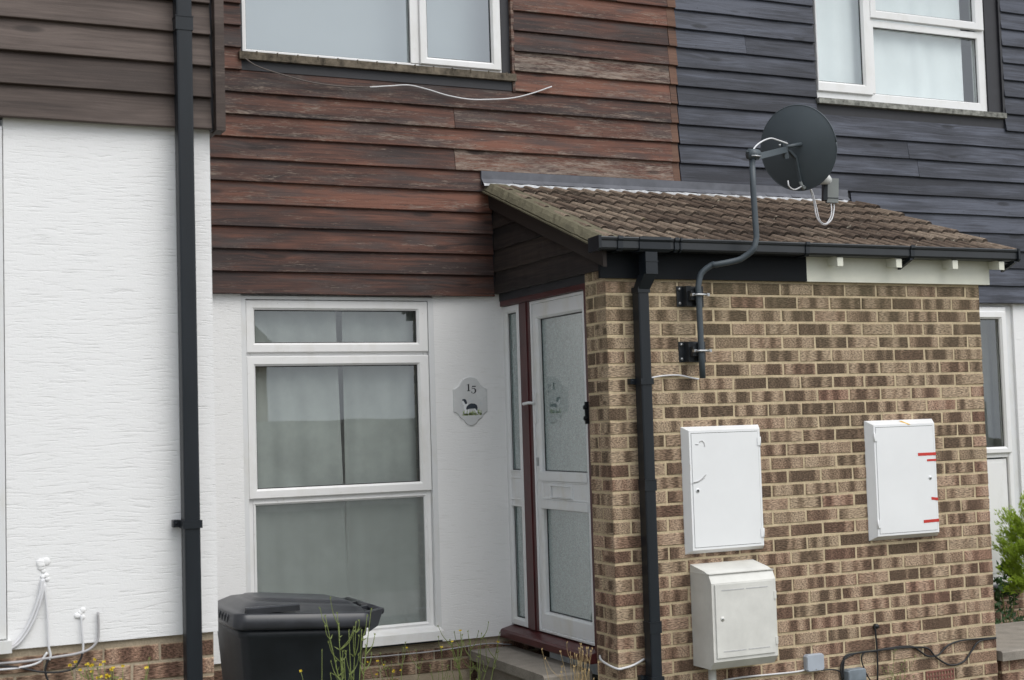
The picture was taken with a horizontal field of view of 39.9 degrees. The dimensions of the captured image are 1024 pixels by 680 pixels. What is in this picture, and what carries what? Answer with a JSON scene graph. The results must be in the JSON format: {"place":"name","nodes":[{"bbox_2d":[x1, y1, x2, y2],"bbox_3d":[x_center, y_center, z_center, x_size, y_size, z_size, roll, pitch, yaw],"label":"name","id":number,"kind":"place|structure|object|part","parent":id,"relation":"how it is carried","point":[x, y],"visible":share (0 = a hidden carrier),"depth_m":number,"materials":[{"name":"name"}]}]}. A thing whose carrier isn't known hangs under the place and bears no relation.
{"place":"outdoors","nodes":[
{"label":"outdoors","id":0,"kind":"place"},
{"bbox_2d":[592,673,597,679],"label":"ground","id":1,"kind":"structure","parent":0,"point":[595,676],"depth_m":10.12,"materials":[{"name":"soil"}]},
{"bbox_2d":[68,657,149,679],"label":"ragwort","id":2,"kind":"object","parent":1,"relation":"on","point":[92,671],"visible":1,"depth_m":5.34,"materials":[{"name":"yellow plant"}]},
{"bbox_2d":[0,0,225,679],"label":"terraced house","id":3,"kind":"structure","parent":1,"relation":"on","point":[90,496],"depth_m":5.72,"materials":[{"name":"white paint"}]},
{"bbox_2d":[0,126,11,653],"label":"window","id":4,"kind":"structure","parent":3,"relation":"in","point":[5,645],"depth_m":5.53,"materials":[{"name":"plastic"}]},
{"bbox_2d":[0,583,51,670],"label":"cable","id":5,"kind":"object","parent":3,"relation":"attached to","point":[48,639],"visible":1,"depth_m":5.55,"materials":[{"name":"white plastic"}]},
{"bbox_2d":[12,579,44,648],"bbox_3d":[-1.908,1.077,5.527,0.149,0.271,0.012,0,-4,-25],"label":"cable","id":6,"kind":"object","parent":3,"relation":"attached to","point":[28,627],"visible":1,"depth_m":5.54,"materials":[{"name":"white plastic"}]},
{"bbox_2d":[0,653,82,679],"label":"cable","id":7,"kind":"object","parent":3,"relation":"attached to","point":[45,672],"visible":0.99,"depth_m":5.54,"materials":[{"name":"plastic"}]},
{"bbox_2d":[36,558,49,570],"bbox_3d":[-1.855,0.888,5.578,0.058,0.055,0.009,0,-4,-25],"label":"filler patch","id":8,"kind":"object","parent":3,"relation":"attached to","point":[42,564],"visible":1,"depth_m":5.57,"materials":[{"name":"white paint"}]},
{"bbox_2d":[40,569,49,581],"bbox_3d":[-1.849,0.931,5.578,0.038,0.054,0.009,0,-4,-25],"label":"filler patch","id":9,"kind":"object","parent":3,"relation":"attached to","point":[45,576],"visible":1,"depth_m":5.58,"materials":[{"name":"white paint"}]},
{"bbox_2d":[0,612,99,664],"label":"cable","id":10,"kind":"object","parent":3,"relation":"attached to","point":[65,655],"visible":1,"depth_m":5.58,"materials":[{"name":"white plastic"}]},
{"bbox_2d":[74,607,85,619],"bbox_3d":[-1.725,1.093,5.624,0.048,0.052,0.009,0,-4,-25],"label":"filler patch","id":11,"kind":"object","parent":3,"relation":"attached to","point":[82,610],"visible":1,"depth_m":5.62,"materials":[{"name":"white paint"}]},
{"bbox_2d":[80,615,83,653],"bbox_3d":[-1.711,1.173,5.611,0.015,0.152,0.009,0,-4,-25],"label":"cable","id":12,"kind":"object","parent":3,"relation":"attached to","point":[81,624],"visible":1,"depth_m":5.61,"materials":[{"name":"white plastic"}]},
{"bbox_2d":[172,0,202,679],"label":"drainpipe","id":13,"kind":"object","parent":3,"relation":"attached to","point":[189,524],"visible":1,"depth_m":5.78,"materials":[{"name":"black plastic"}]},
{"bbox_2d":[217,592,383,679],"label":"wheelie bin","id":14,"kind":"object","parent":1,"relation":"on","point":[270,636],"visible":0.83,"depth_m":6.68,"materials":[{"name":"black plastic"}]},
{"bbox_2d":[319,596,375,679],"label":"weed","id":15,"kind":"object","parent":1,"relation":"on","point":[342,659],"visible":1,"depth_m":6.43,"materials":[{"name":"plant"}]},
{"bbox_2d":[367,642,422,679],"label":"weed","id":16,"kind":"object","parent":1,"relation":"on","point":[419,667],"visible":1,"depth_m":7.71,"materials":[{"name":"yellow plant"}]},
{"bbox_2d":[429,636,449,679],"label":"weed","id":17,"kind":"object","parent":1,"relation":"on","point":[442,666],"visible":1,"depth_m":7.89,"materials":[{"name":"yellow plant"}]},
{"bbox_2d":[210,0,680,679],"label":"terraced house","id":18,"kind":"structure","parent":1,"relation":"on","point":[336,198],"depth_m":8.49,"materials":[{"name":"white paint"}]},
{"bbox_2d":[255,311,347,597],"bbox_3d":[-1.329,0.731,8.209,0.755,2.100,0.026,0,-4,-25],"label":"curtain","id":19,"kind":"object","parent":18,"relation":"hanging from","point":[301,548],"visible":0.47,"depth_m":8.25,"materials":[{"name":"white fabric"}]},
{"bbox_2d":[245,58,369,87],"bbox_3d":[-1.191,-1.559,8.251,0.755,0.127,0.008,0,-4,-25],"label":"cable","id":20,"kind":"object","parent":18,"relation":"attached to","point":[309,81],"visible":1,"depth_m":8.25,"materials":[{"name":"brown plastic"}]},
{"bbox_2d":[245,300,443,648],"bbox_3d":[-0.994,0.785,8.264,1.170,2.043,0.135,0,-4,-25],"label":"window","id":21,"kind":"structure","parent":18,"relation":"in","point":[259,354],"depth_m":8.30,"materials":[{"name":"white plastic"}]},
{"bbox_2d":[245,0,489,62],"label":"blind","id":22,"kind":"object","parent":18,"relation":"hanging from","point":[377,29],"visible":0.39,"depth_m":8.69,"materials":[{"name":"white fabric"}]},
{"bbox_2d":[238,0,516,91],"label":"window","id":23,"kind":"structure","parent":18,"relation":"in","point":[499,73],"depth_m":8.61,"materials":[{"name":"white plastic"}]},
{"bbox_2d":[342,311,425,625],"bbox_3d":[-0.736,0.730,8.501,0.562,2.100,0.027,0,-4,-25],"label":"curtain","id":24,"kind":"object","parent":18,"relation":"hanging from","point":[385,557],"visible":0.61,"depth_m":8.48,"materials":[{"name":"white fabric"}]},
{"bbox_2d":[362,643,511,658],"bbox_3d":[-0.447,1.853,8.410,0.986,0.030,0.008,0,-4,-25],"label":"cable","id":25,"kind":"object","parent":18,"relation":"attached to","point":[434,650],"visible":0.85,"depth_m":8.39,"materials":[{"name":"plastic"}]},
{"bbox_2d":[369,84,551,99],"bbox_3d":[-0.301,-1.543,8.664,1.225,0.130,0.008,0,-4,-25],"label":"cable","id":26,"kind":"object","parent":18,"relation":"attached to","point":[459,97],"visible":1,"depth_m":8.64,"materials":[{"name":"white plastic"}]},
{"bbox_2d":[453,377,486,425],"bbox_3d":[-0.255,0.375,8.606,0.224,0.297,0.010,0,-4,-25],"label":"house number plaque","id":27,"kind":"object","parent":18,"relation":"attached to","point":[470,401],"visible":1,"depth_m":8.60,"materials":[{"name":"grey ceramic"}]},
{"bbox_2d":[437,621,499,679],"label":"weed","id":28,"kind":"object","parent":1,"relation":"on","point":[457,660],"visible":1,"depth_m":7.97,"materials":[{"name":"green plant"}]},
{"bbox_2d":[468,646,591,679],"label":"doorstep","id":29,"kind":"object","parent":1,"relation":"on","point":[514,663],"visible":1,"depth_m":8.03,"materials":[{"name":"grey concrete"}]},
{"bbox_2d":[541,641,598,679],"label":"dry grass","id":30,"kind":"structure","parent":1,"relation":"on","point":[581,663],"depth_m":7.03,"materials":[{"name":"plant"}]},
{"bbox_2d":[480,171,1015,679],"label":"brick porch","id":31,"kind":"object","parent":1,"relation":"on","point":[812,363],"visible":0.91,"depth_m":8.04,"materials":[{"name":"brick"}]},
{"bbox_2d":[522,291,594,645],"bbox_3d":[0.287,0.717,8.016,0.115,1.944,0.789,0,-4,-25],"label":"door","id":32,"kind":"structure","parent":31,"relation":"in","point":[557,333],"depth_m":8.08,"materials":[{"name":"plastic"}]},
{"bbox_2d":[599,655,644,669],"bbox_3d":[0.537,1.691,7.425,0.290,0.060,0.162,-4,-4,40],"label":"cable","id":33,"kind":"object","parent":31,"relation":"attached to","point":[622,668],"visible":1,"depth_m":7.36,"materials":[{"name":"white plastic"}]},
{"bbox_2d":[627,274,664,679],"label":"drainpipe","id":34,"kind":"object","parent":31,"relation":"attached to","point":[643,380],"visible":1,"depth_m":7.40,"materials":[{"name":"black plastic"}]},
{"bbox_2d":[652,374,698,379],"bbox_3d":[0.873,0.201,7.582,0.316,0.032,0.030,0,-4,-30],"label":"cable","id":35,"kind":"object","parent":31,"relation":"attached to","point":[675,375],"visible":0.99,"depth_m":7.59,"materials":[{"name":"white plastic"}]},
{"bbox_2d":[680,425,764,554],"bbox_3d":[1.153,0.808,7.661,0.500,0.682,0.065,0,-4,-25],"label":"meter cabinet","id":36,"kind":"object","parent":31,"relation":"attached to","point":[722,490],"visible":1,"depth_m":7.62,"materials":[{"name":"white plastic"}]},
{"bbox_3d":[1.163,0.806,7.640,0.427,0.609,0.009,0,-4,-25],"label":"door","id":37,"kind":"part","parent":36,"relation":"part of","materials":[{"name":"white plastic"}]},
{"bbox_2d":[690,559,777,679],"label":"gas meter box","id":38,"kind":"object","parent":31,"relation":"attached to","point":[734,613],"visible":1,"depth_m":7.45,"materials":[{"name":"beige plastic"}]},
{"bbox_2d":[714,580,775,658],"bbox_3d":[1.234,1.473,7.441,0.366,0.380,0.010,0,-4,-25],"label":"door","id":39,"kind":"structure","parent":38,"relation":"in","point":[744,612],"depth_m":7.44,"materials":[{"name":"beige plastic"}]},
{"bbox_2d":[676,104,838,377],"bbox_3d":[1.439,-0.567,7.898,1.196,1.556,0.448,0,-4,-33],"label":"satellite dish","id":40,"kind":"object","parent":31,"relation":"attached to","point":[798,148],"visible":1,"depth_m":7.98,"materials":[{"name":"dark grey painted metal"},{"name":"grey black plastic"},{"name":"pale plastic"}]},
{"bbox_2d":[723,669,804,679],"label":"cable","id":41,"kind":"object","parent":31,"relation":"attached to","point":[765,675],"visible":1,"depth_m":7.71,"materials":[{"name":"plastic"}]},
{"bbox_2d":[588,235,1020,274],"bbox_3d":[1.734,-0.446,7.949,2.887,0.196,0.130,0,-4,-25],"label":"gutter","id":42,"kind":"object","parent":31,"relation":"attached to","point":[647,249],"visible":0.98,"depth_m":7.80,"materials":[{"name":"grey plastic"}]},
{"bbox_2d":[803,653,823,671],"bbox_3d":[1.681,1.794,7.838,0.118,0.092,0.037,0,-4,-25],"label":"junction box","id":43,"kind":"object","parent":31,"relation":"attached to","point":[814,662],"visible":1,"depth_m":7.82,"materials":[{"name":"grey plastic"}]},
{"bbox_2d":[821,669,843,679],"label":"cable","id":44,"kind":"object","parent":43,"relation":"attached to","point":[832,669],"visible":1,"depth_m":7.89,"materials":[{"name":"black plastic"}]},
{"bbox_2d":[843,667,865,679],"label":"junction box","id":45,"kind":"object","parent":31,"relation":"attached to","point":[857,673],"visible":1,"depth_m":7.92,"materials":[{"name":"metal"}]},
{"bbox_2d":[861,653,870,679],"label":"cable","id":46,"kind":"object","parent":31,"relation":"attached to","point":[863,665],"visible":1,"depth_m":7.98,"materials":[{"name":"plastic"}]},
{"bbox_2d":[864,419,938,540],"bbox_3d":[2.272,0.806,8.176,0.498,0.686,0.069,0,-4,-25],"label":"meter cabinet","id":47,"kind":"object","parent":31,"relation":"attached to","point":[901,481],"visible":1,"depth_m":8.13,"materials":[{"name":"white plastic"}]},
{"bbox_3d":[2.282,0.805,8.153,0.417,0.605,0.009,0,-4,-25],"label":"door","id":48,"kind":"part","parent":47,"relation":"part of","materials":[{"name":"white plastic"}]},
{"bbox_2d":[840,637,996,679],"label":"cable","id":49,"kind":"object","parent":31,"relation":"attached to","point":[846,656],"visible":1,"depth_m":8.17,"materials":[{"name":"plastic"}]},
{"bbox_2d":[882,649,915,679],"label":"weed","id":50,"kind":"object","parent":1,"relation":"on","point":[892,674],"visible":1,"depth_m":7.90,"materials":[{"name":"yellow plant"}]},
{"bbox_2d":[992,491,1023,594],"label":"conifer bush","id":51,"kind":"object","parent":1,"relation":"on","point":[1011,559],"visible":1,"depth_m":9.79,"materials":[{"name":"green plant"}]},
{"bbox_2d":[993,560,1023,623],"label":"leafy shrub","id":52,"kind":"object","parent":1,"relation":"on","point":[1000,582],"visible":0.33,"depth_m":9.89,"materials":[{"name":"green plant"}]},
{"bbox_2d":[995,621,1023,679],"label":"garden wall","id":53,"kind":"structure","parent":1,"relation":"on","point":[1010,648],"depth_m":8.52,"materials":[{"name":"grey concrete"}]},
{"bbox_2d":[674,0,1023,623],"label":"terraced house","id":54,"kind":"structure","parent":0,"point":[746,70],"depth_m":10.13,"materials":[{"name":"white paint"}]},
{"bbox_2d":[816,0,861,83],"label":"curtain","id":55,"kind":"object","parent":54,"relation":"hanging from","point":[838,40],"visible":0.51,"depth_m":10.08,"materials":[{"name":"white fabric"}]},
{"bbox_2d":[812,0,1006,118],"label":"window","id":56,"kind":"structure","parent":54,"relation":"in","point":[984,25],"depth_m":10.32,"materials":[{"name":"white plastic"}]},
{"bbox_2d":[873,0,963,100],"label":"curtain","id":57,"kind":"object","parent":54,"relation":"hanging from","point":[916,65],"visible":0.74,"depth_m":10.37,"materials":[{"name":"white fabric"}]},
{"bbox_2d":[980,320,1002,458],"bbox_3d":[3.200,0.725,10.428,1.100,2.100,0.039,0,-4,-25],"label":"curtain","id":58,"kind":"object","parent":54,"relation":"hanging from","point":[991,382],"visible":0.06,"depth_m":10.65,"materials":[{"name":"grey fabric"}]},
{"bbox_2d":[979,307,1014,584],"bbox_3d":[3.261,0.771,10.220,0.935,2.030,0.080,0,-4,-25],"label":"door","id":59,"kind":"structure","parent":54,"relation":"in","point":[1000,471],"depth_m":10.36,"materials":[{"name":"white plastic"}]},
{"bbox_3d":[2.078,1.634,8.042,0.027,0.027,0.020,0,-4,-25],"label":"cable plug","id":60,"kind":"object","parent":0,"visible":0},
{"bbox_2d":[874,627,877,679],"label":"cable","id":61,"kind":"object","parent":60,"relation":"hanging from","point":[876,649],"visible":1,"depth_m":8.03,"materials":[{"name":"black plastic"}]}
]}

